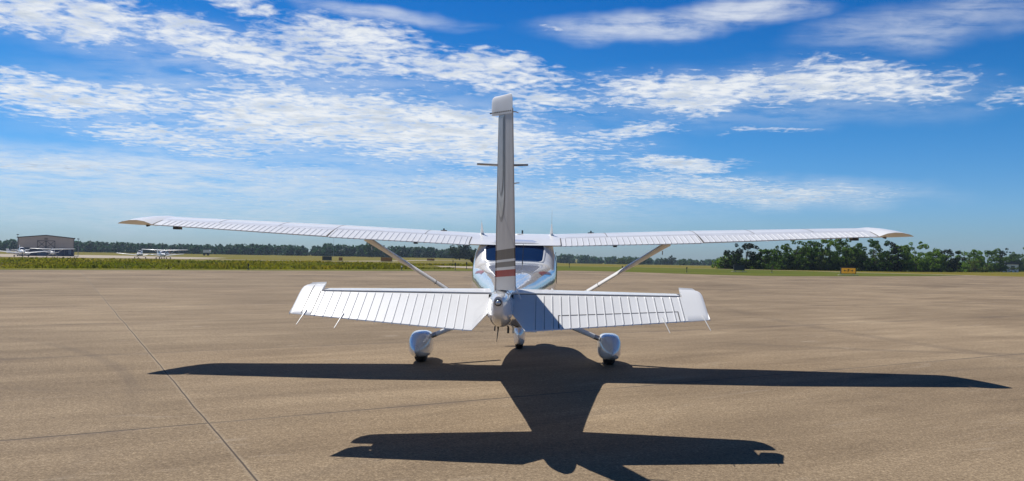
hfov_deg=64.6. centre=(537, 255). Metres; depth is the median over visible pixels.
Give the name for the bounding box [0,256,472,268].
tall grass
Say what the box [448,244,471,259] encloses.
tree
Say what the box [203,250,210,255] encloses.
trailer
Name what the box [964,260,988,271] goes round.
bush
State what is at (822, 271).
lights
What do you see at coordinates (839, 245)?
tree
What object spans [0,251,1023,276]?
grass field
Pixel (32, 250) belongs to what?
door
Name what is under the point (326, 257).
airfield sign
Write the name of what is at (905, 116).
sky
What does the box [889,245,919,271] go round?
tree
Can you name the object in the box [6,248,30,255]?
parked aircraft
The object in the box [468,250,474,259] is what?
tree
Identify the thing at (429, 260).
taxiway
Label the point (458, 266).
taxiway
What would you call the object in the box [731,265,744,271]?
airfield sign
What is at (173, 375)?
apron
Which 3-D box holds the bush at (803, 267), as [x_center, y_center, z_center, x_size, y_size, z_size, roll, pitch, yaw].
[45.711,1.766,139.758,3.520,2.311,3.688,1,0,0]
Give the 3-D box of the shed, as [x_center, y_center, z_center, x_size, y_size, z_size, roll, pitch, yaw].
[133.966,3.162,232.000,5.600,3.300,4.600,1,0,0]
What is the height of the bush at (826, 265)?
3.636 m
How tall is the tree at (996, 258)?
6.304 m
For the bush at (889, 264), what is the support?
on the grass field
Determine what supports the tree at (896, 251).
on the grass field
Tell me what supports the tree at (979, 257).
on the grass field
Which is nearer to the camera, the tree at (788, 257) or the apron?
the apron
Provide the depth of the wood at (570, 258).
650.77 m
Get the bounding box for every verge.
[0,269,567,270]
[557,266,961,275]
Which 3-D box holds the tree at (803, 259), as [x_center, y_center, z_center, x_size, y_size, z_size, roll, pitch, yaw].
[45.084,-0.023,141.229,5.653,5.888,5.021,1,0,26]
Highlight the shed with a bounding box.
[993,260,1019,271]
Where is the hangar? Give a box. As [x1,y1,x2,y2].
[17,235,74,255]
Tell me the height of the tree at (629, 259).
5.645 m
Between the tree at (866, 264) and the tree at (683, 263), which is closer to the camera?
the tree at (866, 264)
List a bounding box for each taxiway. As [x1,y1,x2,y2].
[0,254,340,261]
[406,260,458,260]
[439,266,472,267]
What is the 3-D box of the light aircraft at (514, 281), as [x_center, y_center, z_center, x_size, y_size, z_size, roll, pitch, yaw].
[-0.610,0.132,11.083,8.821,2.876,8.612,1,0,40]
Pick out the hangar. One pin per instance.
(56, 243)
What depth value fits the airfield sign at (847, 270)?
86.78 m
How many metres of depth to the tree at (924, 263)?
152.63 m
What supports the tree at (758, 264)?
on the grass field
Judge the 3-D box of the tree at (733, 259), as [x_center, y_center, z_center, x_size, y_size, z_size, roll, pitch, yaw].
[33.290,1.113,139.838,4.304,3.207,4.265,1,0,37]
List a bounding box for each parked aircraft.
[1,245,48,256]
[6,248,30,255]
[31,248,62,256]
[119,249,155,258]
[139,249,180,258]
[143,249,175,258]
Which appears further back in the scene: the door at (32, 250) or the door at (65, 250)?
the door at (65, 250)
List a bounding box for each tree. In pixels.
[363,242,379,256]
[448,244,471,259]
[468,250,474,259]
[615,256,632,263]
[639,259,650,264]
[661,255,676,264]
[678,258,691,264]
[718,252,744,268]
[723,243,763,268]
[751,249,778,269]
[762,244,796,269]
[779,240,812,269]
[795,240,832,269]
[813,239,846,269]
[830,239,867,267]
[836,238,883,269]
[861,239,890,270]
[876,241,902,271]
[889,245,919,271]
[900,241,935,271]
[912,248,951,271]
[932,249,965,270]
[955,249,985,271]
[961,248,1011,271]
[997,248,1011,261]
[1008,247,1023,271]
[1008,253,1022,270]
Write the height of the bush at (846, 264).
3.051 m
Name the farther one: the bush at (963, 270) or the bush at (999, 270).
the bush at (999, 270)
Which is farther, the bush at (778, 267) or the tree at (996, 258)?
the tree at (996, 258)
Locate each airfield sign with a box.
[322,256,331,259]
[381,257,391,261]
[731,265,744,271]
[840,267,858,275]
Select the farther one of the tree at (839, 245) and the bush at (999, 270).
the bush at (999, 270)
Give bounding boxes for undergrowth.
[711,255,1023,271]
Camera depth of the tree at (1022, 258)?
297.99 m
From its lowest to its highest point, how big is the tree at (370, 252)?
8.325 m
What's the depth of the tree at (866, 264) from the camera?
142.30 m
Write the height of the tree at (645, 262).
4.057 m
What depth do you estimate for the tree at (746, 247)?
141.76 m
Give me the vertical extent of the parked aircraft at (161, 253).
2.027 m
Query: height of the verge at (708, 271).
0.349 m
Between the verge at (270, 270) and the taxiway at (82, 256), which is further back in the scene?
the taxiway at (82, 256)
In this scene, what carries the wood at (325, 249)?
on the grass field
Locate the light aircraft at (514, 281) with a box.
[119,93,913,364]
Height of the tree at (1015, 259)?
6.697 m
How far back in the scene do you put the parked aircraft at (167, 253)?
177.52 m
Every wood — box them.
[0,239,476,258]
[555,252,992,265]
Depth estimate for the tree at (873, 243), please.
143.77 m
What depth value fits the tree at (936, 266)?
156.80 m
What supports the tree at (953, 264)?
on the grass field
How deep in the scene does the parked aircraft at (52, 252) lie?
189.77 m
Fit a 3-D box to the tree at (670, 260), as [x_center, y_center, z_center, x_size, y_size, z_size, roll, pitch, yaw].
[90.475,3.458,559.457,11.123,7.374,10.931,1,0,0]
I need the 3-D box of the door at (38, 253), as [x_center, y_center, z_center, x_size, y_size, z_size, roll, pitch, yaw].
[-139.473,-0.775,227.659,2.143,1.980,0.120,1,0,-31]
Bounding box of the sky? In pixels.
[0,0,1023,262]
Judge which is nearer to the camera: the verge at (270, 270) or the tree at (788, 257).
the verge at (270, 270)
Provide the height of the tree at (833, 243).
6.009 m
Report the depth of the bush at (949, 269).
156.72 m
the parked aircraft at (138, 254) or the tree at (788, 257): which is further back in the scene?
the parked aircraft at (138, 254)
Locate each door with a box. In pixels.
[28,249,36,255]
[37,249,45,255]
[55,249,63,255]
[64,249,72,255]
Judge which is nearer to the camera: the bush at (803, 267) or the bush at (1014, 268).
the bush at (803, 267)
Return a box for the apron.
[0,270,1023,480]
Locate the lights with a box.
[603,266,975,275]
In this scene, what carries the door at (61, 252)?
in the hangar
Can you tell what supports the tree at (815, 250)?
on the grass field
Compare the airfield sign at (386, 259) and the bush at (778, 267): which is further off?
the airfield sign at (386, 259)
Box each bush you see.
[760,261,786,269]
[794,259,814,269]
[810,252,829,269]
[840,255,861,270]
[870,257,897,271]
[928,259,951,271]
[947,265,969,271]
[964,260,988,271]
[986,264,1006,271]
[1004,266,1020,271]
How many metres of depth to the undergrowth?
144.50 m
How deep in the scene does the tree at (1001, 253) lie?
236.93 m

